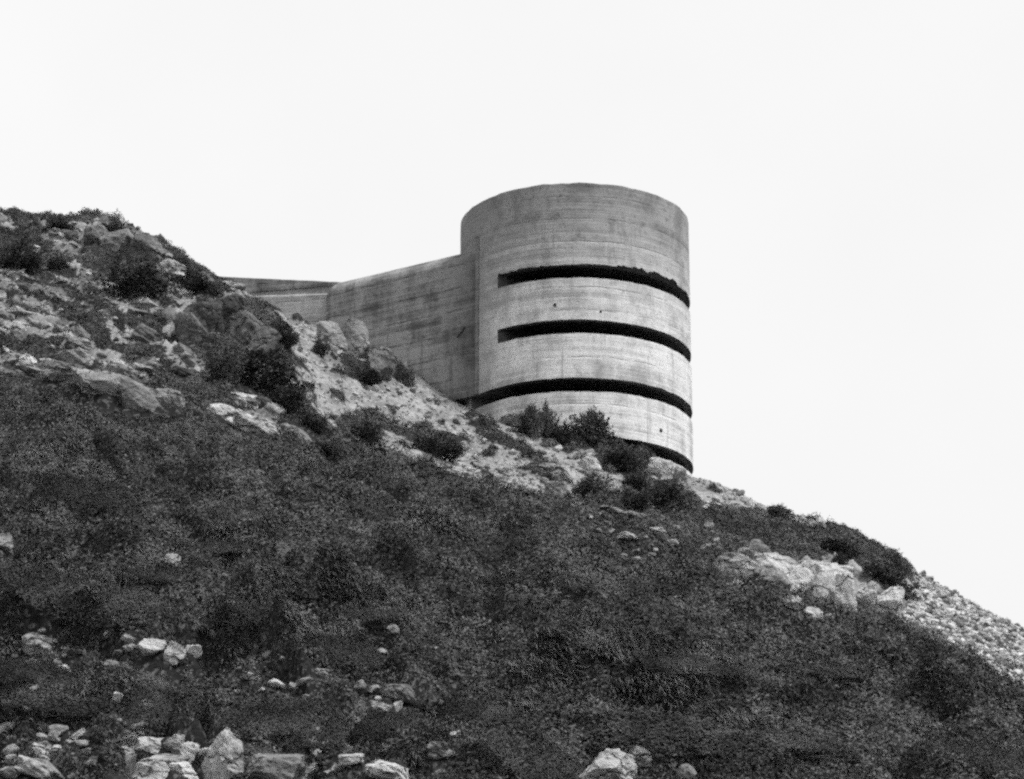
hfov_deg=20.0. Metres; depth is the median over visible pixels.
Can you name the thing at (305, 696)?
turf stone
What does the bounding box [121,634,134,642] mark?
stone
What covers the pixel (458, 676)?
turf stone
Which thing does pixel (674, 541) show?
stone
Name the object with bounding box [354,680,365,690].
stone
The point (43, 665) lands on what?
shrub
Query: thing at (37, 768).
boulder
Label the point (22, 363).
rock slab
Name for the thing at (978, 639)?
scree stone
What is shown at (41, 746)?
loose stone
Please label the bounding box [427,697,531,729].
shrub
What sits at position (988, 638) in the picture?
scree stone
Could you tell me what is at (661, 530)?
stone
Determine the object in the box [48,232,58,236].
rock slab
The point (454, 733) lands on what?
turf stone
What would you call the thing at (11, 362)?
rock slab
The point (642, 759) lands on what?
boulder
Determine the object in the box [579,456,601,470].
boulder
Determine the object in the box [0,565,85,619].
shrub
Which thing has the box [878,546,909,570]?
shrub
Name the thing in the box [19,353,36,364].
rock slab
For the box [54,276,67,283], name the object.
rock slab
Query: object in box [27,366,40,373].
rock slab
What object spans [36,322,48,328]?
rock slab
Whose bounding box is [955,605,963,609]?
scree stone
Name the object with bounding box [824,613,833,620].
stone
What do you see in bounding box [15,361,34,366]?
rock slab
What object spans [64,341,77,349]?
rock slab
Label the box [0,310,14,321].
rock slab
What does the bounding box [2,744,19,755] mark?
turf stone
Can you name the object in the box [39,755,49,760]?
turf stone
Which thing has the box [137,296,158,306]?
rock slab
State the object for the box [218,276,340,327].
retaining wall
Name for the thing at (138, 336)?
rock slab
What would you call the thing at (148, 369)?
rock slab
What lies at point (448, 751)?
turf stone
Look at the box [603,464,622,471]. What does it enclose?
stone
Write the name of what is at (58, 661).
turf stone
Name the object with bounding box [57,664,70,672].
stone
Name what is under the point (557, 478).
loose stone
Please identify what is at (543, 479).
loose stone
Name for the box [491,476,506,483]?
stone
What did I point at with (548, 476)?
shrub
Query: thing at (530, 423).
shrub
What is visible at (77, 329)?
rock slab
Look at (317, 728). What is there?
turf stone
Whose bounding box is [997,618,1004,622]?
scree stone
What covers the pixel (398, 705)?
turf stone
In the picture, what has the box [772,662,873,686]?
shrub
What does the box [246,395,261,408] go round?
rock slab
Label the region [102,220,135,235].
shrub
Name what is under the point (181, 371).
rock slab
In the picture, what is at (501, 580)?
shrub
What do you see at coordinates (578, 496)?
loose stone
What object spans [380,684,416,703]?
boulder
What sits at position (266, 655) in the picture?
turf stone
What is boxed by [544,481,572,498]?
boulder
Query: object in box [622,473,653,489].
shrub
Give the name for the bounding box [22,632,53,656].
boulder
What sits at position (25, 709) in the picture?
turf stone
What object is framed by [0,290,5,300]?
rock slab
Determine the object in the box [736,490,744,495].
loose stone
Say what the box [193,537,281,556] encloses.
shrub
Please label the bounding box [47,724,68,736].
stone
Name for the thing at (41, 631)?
turf stone
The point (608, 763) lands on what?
boulder
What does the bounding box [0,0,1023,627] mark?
sky
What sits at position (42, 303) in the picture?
rubble
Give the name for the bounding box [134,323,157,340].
rock slab
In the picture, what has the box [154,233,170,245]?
rock slab
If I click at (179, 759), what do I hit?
rock outcrop
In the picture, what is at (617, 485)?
stone
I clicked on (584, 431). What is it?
shrub
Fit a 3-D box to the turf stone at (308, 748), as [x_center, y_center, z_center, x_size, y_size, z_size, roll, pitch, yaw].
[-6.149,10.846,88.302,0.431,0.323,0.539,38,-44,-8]
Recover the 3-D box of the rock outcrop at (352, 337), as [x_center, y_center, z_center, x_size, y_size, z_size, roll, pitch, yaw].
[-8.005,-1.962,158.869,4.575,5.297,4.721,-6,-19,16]
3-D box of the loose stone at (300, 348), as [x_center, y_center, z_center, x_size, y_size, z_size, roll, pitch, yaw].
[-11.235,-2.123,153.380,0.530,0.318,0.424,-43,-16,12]
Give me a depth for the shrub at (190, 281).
144.43 m
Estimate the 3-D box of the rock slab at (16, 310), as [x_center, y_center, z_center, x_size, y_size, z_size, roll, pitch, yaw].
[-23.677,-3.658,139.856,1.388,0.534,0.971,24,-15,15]
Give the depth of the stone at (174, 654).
94.83 m
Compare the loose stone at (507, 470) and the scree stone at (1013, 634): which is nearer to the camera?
the scree stone at (1013, 634)
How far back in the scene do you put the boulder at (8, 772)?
85.50 m
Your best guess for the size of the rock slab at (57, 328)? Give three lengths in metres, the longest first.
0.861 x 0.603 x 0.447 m
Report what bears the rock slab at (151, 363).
on the hillside
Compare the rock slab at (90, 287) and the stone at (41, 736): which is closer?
the stone at (41, 736)
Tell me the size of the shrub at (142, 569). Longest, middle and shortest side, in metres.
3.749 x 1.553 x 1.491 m
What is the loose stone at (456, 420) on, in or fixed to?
on the hillside
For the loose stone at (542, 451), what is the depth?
149.96 m
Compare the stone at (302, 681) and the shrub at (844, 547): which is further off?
the shrub at (844, 547)
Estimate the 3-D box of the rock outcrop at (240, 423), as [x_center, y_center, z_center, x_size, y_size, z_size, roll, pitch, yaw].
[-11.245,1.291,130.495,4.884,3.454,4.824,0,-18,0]
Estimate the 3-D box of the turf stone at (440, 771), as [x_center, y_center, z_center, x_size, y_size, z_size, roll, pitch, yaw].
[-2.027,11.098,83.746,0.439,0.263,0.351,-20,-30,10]
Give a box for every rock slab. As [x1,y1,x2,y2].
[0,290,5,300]
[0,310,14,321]
[3,346,12,353]
[3,358,26,365]
[8,305,25,316]
[13,320,29,329]
[14,282,29,290]
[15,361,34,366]
[15,364,29,373]
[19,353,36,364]
[19,359,29,367]
[20,274,41,282]
[23,298,34,308]
[27,317,38,325]
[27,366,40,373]
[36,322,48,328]
[42,239,55,243]
[44,309,53,314]
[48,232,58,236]
[52,324,65,331]
[53,291,70,300]
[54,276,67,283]
[60,323,75,326]
[64,335,92,349]
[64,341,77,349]
[65,230,78,239]
[68,324,90,339]
[69,241,79,247]
[82,281,100,294]
[97,352,107,357]
[104,281,121,294]
[110,299,119,304]
[110,357,128,364]
[121,334,132,339]
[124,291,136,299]
[127,366,141,376]
[128,307,148,315]
[128,362,154,374]
[131,331,149,342]
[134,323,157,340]
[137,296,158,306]
[143,360,162,368]
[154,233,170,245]
[171,365,195,376]
[172,342,193,354]
[179,351,193,358]
[180,288,193,295]
[194,365,202,372]
[222,280,236,288]
[235,283,245,289]
[235,408,253,416]
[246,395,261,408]
[255,395,271,406]
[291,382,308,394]
[301,374,315,391]
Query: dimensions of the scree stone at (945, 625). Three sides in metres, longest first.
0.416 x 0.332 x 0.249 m
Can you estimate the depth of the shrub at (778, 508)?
145.91 m
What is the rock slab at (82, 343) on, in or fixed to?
on the hillside
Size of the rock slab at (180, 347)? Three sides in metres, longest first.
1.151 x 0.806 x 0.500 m
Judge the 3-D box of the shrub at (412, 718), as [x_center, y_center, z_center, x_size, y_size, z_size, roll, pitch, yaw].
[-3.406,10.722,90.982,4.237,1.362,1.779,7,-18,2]
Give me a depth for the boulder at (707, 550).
123.68 m
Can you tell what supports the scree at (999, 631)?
on the hillside
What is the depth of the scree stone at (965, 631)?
127.19 m
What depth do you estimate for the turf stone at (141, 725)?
92.24 m
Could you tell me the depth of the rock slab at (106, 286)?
143.69 m
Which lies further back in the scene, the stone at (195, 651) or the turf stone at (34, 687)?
the stone at (195, 651)
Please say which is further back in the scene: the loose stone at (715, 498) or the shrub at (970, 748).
the loose stone at (715, 498)
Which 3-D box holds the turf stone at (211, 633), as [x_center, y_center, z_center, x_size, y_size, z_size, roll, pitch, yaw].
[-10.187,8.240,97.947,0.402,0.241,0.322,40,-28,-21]
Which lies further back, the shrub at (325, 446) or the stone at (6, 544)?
the shrub at (325, 446)
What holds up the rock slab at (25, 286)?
on the hillside
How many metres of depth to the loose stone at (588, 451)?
152.58 m
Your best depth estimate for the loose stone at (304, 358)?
150.70 m
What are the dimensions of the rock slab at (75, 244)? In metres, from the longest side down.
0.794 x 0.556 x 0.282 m
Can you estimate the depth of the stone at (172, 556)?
108.14 m
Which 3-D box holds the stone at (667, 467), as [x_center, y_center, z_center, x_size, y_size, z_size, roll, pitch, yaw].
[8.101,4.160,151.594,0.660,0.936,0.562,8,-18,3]
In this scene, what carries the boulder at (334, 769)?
on the hillside
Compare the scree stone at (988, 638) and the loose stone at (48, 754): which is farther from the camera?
the scree stone at (988, 638)
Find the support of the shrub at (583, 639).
on the hillside
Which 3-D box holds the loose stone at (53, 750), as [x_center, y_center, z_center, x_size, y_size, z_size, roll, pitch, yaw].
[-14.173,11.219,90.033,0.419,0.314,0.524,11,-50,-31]
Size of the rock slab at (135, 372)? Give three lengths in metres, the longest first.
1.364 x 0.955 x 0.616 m
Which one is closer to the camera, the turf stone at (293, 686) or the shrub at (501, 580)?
the turf stone at (293, 686)
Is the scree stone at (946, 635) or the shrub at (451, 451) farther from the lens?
the shrub at (451, 451)
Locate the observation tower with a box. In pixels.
[326,182,692,476]
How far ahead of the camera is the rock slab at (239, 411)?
129.91 m
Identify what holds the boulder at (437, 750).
on the hillside
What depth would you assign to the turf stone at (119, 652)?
97.04 m
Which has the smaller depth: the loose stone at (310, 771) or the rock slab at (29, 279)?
the loose stone at (310, 771)
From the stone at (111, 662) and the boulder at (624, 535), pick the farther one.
the boulder at (624, 535)
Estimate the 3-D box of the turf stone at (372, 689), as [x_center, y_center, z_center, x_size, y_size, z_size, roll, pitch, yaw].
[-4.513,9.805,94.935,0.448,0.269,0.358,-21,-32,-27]
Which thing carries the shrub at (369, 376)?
on the hillside
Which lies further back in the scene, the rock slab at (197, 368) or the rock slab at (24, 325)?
the rock slab at (24, 325)
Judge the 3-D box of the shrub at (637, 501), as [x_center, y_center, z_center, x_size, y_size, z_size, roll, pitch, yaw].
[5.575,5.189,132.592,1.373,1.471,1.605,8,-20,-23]
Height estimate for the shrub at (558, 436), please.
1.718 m
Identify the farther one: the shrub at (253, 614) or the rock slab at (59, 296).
the rock slab at (59, 296)
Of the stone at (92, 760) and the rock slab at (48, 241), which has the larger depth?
the rock slab at (48, 241)
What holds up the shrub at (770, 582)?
on the hillside
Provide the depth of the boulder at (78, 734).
90.89 m
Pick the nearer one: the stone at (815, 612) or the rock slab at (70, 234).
the stone at (815, 612)
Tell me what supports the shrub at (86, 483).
on the hillside
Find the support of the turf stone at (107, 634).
on the hillside
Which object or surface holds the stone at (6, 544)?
on the hillside
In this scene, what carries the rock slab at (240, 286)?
on the hillside
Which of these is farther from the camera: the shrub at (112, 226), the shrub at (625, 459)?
the shrub at (112, 226)
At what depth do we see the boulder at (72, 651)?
96.31 m
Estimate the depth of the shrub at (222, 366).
133.19 m
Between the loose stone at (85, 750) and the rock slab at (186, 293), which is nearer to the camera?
the loose stone at (85, 750)
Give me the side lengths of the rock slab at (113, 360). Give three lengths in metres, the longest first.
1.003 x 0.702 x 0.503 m
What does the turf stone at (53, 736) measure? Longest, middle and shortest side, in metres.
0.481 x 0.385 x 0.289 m
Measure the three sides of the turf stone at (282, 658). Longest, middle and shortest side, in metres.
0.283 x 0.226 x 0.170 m
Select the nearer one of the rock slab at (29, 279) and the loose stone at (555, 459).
the rock slab at (29, 279)
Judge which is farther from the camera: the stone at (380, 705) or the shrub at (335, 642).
the shrub at (335, 642)
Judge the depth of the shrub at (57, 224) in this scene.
154.81 m
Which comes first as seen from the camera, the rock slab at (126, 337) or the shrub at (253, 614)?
the shrub at (253, 614)
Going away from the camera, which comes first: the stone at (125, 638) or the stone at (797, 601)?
the stone at (125, 638)
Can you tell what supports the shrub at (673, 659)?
on the hillside
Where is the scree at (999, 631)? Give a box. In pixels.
[903,569,1023,683]
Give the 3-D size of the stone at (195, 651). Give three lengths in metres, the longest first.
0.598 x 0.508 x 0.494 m
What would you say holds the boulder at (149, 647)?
on the hillside
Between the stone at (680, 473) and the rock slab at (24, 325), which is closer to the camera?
the rock slab at (24, 325)
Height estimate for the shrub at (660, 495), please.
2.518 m
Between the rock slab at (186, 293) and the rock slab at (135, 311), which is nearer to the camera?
the rock slab at (135, 311)
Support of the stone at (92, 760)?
on the hillside
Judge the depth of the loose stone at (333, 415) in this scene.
137.60 m
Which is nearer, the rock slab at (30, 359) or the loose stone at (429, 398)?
the rock slab at (30, 359)
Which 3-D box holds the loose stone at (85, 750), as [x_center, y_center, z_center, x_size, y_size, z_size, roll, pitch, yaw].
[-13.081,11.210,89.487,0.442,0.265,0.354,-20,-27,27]
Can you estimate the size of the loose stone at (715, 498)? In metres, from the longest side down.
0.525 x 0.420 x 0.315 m
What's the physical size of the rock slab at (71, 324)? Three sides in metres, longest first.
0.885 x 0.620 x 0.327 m
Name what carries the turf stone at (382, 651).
on the hillside
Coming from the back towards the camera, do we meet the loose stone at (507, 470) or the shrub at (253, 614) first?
the loose stone at (507, 470)
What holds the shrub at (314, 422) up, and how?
on the hillside
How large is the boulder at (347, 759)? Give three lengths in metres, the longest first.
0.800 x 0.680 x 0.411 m
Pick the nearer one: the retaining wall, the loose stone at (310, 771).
the loose stone at (310, 771)
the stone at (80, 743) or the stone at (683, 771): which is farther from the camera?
the stone at (80, 743)
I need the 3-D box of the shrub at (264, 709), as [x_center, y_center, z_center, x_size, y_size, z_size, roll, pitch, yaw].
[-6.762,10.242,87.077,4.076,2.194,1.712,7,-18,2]
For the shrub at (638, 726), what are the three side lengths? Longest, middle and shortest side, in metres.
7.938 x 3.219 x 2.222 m
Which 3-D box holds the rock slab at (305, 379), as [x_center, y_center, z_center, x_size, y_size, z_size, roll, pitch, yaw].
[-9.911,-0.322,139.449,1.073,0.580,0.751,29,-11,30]
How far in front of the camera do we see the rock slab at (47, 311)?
139.20 m
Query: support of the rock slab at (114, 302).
on the hillside
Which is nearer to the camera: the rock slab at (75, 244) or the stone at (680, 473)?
the stone at (680, 473)
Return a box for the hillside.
[0,208,1023,778]
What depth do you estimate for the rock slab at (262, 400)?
132.38 m
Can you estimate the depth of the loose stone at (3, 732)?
92.08 m
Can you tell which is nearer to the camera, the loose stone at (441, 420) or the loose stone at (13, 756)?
the loose stone at (13, 756)
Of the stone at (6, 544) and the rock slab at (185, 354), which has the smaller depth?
the stone at (6, 544)
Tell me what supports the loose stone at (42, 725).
on the hillside
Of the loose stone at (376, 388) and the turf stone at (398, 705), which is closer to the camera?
the turf stone at (398, 705)
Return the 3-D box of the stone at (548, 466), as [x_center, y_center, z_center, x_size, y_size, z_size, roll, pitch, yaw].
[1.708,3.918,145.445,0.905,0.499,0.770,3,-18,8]
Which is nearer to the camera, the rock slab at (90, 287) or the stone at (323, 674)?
the stone at (323, 674)
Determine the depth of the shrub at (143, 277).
142.79 m
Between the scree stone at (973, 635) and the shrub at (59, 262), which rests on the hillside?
the shrub at (59, 262)
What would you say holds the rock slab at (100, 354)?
on the hillside
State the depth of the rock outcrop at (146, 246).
151.14 m
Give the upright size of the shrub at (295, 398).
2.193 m
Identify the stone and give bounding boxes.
[0,533,13,553]
[0,727,7,740]
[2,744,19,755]
[3,723,13,731]
[4,754,16,760]
[21,706,30,712]
[30,684,39,690]
[32,747,44,755]
[35,733,47,739]
[35,744,44,749]
[36,721,48,732]
[38,628,45,634]
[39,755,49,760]
[44,751,53,759]
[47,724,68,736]
[47,731,59,742]
[50,745,61,755]
[53,658,62,664]
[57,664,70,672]
[73,740,88,747]
[81,748,91,755]
[86,756,97,767]
[102,631,110,640]
[103,660,118,666]
[111,692,122,703]
[115,650,124,655]
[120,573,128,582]
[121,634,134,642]
[122,643,135,652]
[122,720,130,728]
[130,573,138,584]
[136,728,145,735]
[137,720,144,727]
[163,641,185,665]
[164,553,180,566]
[185,645,201,658]
[205,629,215,636]
[243,672,259,680]
[262,650,270,659]
[267,678,284,687]
[279,656,285,661]
[289,682,297,689]
[295,677,312,686]
[297,345,303,351]
[300,356,307,361]
[302,694,309,699]
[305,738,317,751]
[307,766,318,774]
[312,725,323,735]
[314,668,331,679]
[329,413,338,418]
[330,351,338,358]
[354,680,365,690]
[368,685,379,694]
[370,385,379,391]
[370,701,379,706]
[374,696,381,701]
[374,702,391,712]
[377,648,386,654]
[385,441,392,447]
[387,624,399,634]
[393,701,402,710]
[410,387,415,392]
[423,411,432,418]
[426,396,435,400]
[434,769,447,775]
[437,418,445,423]
[444,461,452,468]
[445,749,456,758]
[449,730,460,737]
[452,417,460,424]
[453,673,462,681]
[473,462,482,468]
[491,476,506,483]
[497,467,505,474]
[498,465,509,472]
[508,449,516,454]
[537,448,546,454]
[538,463,554,471]
[540,477,548,482]
[551,456,558,462]
[552,445,562,451]
[552,474,559,481]
[572,452,581,458]
[574,494,581,500]
[583,449,594,454]
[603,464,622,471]
[606,481,621,493]
[631,549,640,553]
[632,556,640,561]
[646,457,662,474]
[650,527,666,534]
[661,460,673,475]
[668,539,678,545]
[673,467,686,478]
[676,764,696,778]
[704,522,713,529]
[711,496,720,501]
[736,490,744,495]
[783,595,803,609]
[803,606,822,620]
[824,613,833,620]
[918,570,926,576]
[940,623,948,627]
[940,631,948,638]
[942,598,949,603]
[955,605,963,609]
[956,621,965,626]
[960,629,968,634]
[969,633,979,637]
[972,637,981,642]
[985,636,992,640]
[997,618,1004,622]
[1011,632,1017,636]
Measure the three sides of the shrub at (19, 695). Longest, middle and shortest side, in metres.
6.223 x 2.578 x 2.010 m
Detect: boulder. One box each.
[0,766,19,778]
[13,755,64,778]
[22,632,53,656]
[61,647,85,654]
[66,728,84,742]
[123,732,138,747]
[137,638,165,655]
[201,727,243,778]
[244,753,305,778]
[323,765,345,774]
[338,753,363,765]
[365,759,408,778]
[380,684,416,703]
[425,741,448,759]
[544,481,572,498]
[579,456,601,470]
[579,748,636,778]
[599,505,628,516]
[617,531,638,539]
[625,510,648,519]
[629,745,651,771]
[699,543,720,553]
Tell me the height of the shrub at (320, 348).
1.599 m
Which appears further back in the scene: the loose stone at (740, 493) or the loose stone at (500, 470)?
the loose stone at (740, 493)
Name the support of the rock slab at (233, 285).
on the hillside
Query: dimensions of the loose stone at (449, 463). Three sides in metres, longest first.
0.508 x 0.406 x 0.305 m
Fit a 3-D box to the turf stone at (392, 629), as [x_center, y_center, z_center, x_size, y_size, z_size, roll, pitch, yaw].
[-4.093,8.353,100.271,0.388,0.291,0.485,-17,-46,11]
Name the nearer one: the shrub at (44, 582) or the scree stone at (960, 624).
the shrub at (44, 582)
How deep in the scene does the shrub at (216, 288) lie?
144.73 m
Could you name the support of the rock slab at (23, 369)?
on the hillside
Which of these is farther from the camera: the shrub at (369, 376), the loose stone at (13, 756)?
the shrub at (369, 376)
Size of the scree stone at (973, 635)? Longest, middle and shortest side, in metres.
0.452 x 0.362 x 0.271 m
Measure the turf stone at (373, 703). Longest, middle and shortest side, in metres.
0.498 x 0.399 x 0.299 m
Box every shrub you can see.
[0,238,48,274]
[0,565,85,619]
[0,655,75,689]
[0,687,137,723]
[29,468,141,522]
[44,218,78,230]
[44,255,71,269]
[44,579,202,632]
[99,253,183,298]
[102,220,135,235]
[114,563,187,586]
[120,682,212,736]
[165,269,222,295]
[169,251,195,273]
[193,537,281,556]
[198,601,319,641]
[199,350,255,384]
[206,280,224,296]
[220,695,354,763]
[234,343,315,393]
[267,320,301,349]
[267,379,313,414]
[294,405,337,438]
[305,629,385,675]
[306,440,351,455]
[310,335,330,357]
[327,605,445,632]
[344,707,447,746]
[345,419,388,449]
[356,366,389,385]
[395,360,417,387]
[405,432,467,462]
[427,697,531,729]
[451,734,585,778]
[481,574,539,590]
[516,400,544,439]
[533,632,618,659]
[538,397,561,437]
[541,472,554,480]
[545,422,578,444]
[547,703,799,765]
[551,404,620,445]
[570,469,606,499]
[598,444,650,471]
[619,488,650,511]
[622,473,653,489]
[632,651,747,680]
[638,475,702,513]
[722,729,866,764]
[745,569,781,593]
[761,503,804,520]
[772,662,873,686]
[816,537,869,559]
[831,552,848,564]
[861,561,921,602]
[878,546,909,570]
[896,731,1023,778]
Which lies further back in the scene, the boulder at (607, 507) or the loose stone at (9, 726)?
the boulder at (607, 507)
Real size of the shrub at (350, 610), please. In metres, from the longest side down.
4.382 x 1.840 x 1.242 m
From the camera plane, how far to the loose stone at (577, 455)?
150.82 m
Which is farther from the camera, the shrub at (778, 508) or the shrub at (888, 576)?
the shrub at (778, 508)
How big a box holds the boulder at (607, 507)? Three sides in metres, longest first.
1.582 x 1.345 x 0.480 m
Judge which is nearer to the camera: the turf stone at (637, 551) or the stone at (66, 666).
the stone at (66, 666)
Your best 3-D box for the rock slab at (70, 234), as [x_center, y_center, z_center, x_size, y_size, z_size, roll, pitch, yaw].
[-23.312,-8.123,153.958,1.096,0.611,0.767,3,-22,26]
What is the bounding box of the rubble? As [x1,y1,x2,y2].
[0,213,608,778]
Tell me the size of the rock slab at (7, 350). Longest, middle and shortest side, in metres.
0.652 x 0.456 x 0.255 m
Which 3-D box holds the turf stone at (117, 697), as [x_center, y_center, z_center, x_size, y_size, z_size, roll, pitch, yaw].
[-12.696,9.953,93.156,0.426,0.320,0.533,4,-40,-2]
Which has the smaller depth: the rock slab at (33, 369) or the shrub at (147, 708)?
the shrub at (147, 708)
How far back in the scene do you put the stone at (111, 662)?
94.55 m
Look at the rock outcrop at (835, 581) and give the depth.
119.76 m
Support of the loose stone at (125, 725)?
on the hillside
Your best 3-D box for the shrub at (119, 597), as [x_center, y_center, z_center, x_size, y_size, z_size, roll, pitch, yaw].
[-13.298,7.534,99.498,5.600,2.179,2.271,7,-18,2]
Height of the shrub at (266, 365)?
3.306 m
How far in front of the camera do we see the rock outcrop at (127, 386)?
128.65 m
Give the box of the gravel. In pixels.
[279,314,823,526]
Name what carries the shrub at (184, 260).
on the hillside
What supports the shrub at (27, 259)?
on the hillside
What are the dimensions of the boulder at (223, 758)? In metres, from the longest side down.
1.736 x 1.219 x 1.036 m
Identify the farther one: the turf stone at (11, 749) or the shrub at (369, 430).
the shrub at (369, 430)
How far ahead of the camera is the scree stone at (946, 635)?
124.70 m
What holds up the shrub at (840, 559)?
on the hillside
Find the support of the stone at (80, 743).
on the hillside
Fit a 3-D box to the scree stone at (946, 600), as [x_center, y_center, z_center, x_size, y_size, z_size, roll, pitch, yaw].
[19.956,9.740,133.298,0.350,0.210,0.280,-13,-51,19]
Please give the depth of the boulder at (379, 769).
83.23 m
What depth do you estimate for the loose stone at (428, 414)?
152.52 m
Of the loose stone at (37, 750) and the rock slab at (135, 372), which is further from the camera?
the rock slab at (135, 372)
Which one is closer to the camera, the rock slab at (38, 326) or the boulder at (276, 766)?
the boulder at (276, 766)
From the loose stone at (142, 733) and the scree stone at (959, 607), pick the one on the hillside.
the loose stone at (142, 733)
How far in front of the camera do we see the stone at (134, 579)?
105.74 m
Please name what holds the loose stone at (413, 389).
on the hillside
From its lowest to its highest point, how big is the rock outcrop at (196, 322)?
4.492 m
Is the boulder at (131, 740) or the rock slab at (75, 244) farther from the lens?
the rock slab at (75, 244)
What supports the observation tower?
on the hillside
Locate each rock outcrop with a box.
[35,349,185,412]
[83,224,214,282]
[125,734,199,778]
[174,293,281,353]
[207,391,311,441]
[316,318,410,381]
[713,551,904,619]
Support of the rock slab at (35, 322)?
on the hillside
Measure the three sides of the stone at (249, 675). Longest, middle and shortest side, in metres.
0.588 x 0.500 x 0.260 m
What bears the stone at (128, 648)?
on the hillside
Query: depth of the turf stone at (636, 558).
114.60 m
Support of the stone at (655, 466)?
on the hillside
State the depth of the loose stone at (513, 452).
148.29 m
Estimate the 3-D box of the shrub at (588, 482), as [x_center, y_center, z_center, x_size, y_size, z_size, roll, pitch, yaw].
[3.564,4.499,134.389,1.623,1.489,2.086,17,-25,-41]
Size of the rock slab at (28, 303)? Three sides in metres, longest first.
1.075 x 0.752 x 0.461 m
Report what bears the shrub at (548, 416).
on the hillside
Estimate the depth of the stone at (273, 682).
94.06 m
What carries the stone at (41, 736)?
on the hillside
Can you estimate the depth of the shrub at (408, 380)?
158.63 m
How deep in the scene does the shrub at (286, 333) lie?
142.46 m
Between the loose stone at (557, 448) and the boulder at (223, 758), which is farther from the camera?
the loose stone at (557, 448)
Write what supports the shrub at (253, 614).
on the hillside
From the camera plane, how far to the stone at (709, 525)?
130.94 m
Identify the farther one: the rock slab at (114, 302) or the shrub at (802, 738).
the rock slab at (114, 302)
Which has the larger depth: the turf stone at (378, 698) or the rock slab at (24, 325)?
the rock slab at (24, 325)
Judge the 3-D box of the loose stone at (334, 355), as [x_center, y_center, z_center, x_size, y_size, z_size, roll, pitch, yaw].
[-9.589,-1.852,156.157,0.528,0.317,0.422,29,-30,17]
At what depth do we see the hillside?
117.73 m
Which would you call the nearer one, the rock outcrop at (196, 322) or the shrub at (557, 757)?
the shrub at (557, 757)
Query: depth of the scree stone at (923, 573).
140.54 m
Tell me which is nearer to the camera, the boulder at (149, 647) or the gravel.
the boulder at (149, 647)
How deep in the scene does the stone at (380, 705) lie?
93.20 m
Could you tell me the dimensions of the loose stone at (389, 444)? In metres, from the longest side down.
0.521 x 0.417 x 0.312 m
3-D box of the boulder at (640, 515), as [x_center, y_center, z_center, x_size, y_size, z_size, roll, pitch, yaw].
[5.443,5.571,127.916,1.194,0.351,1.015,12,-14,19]

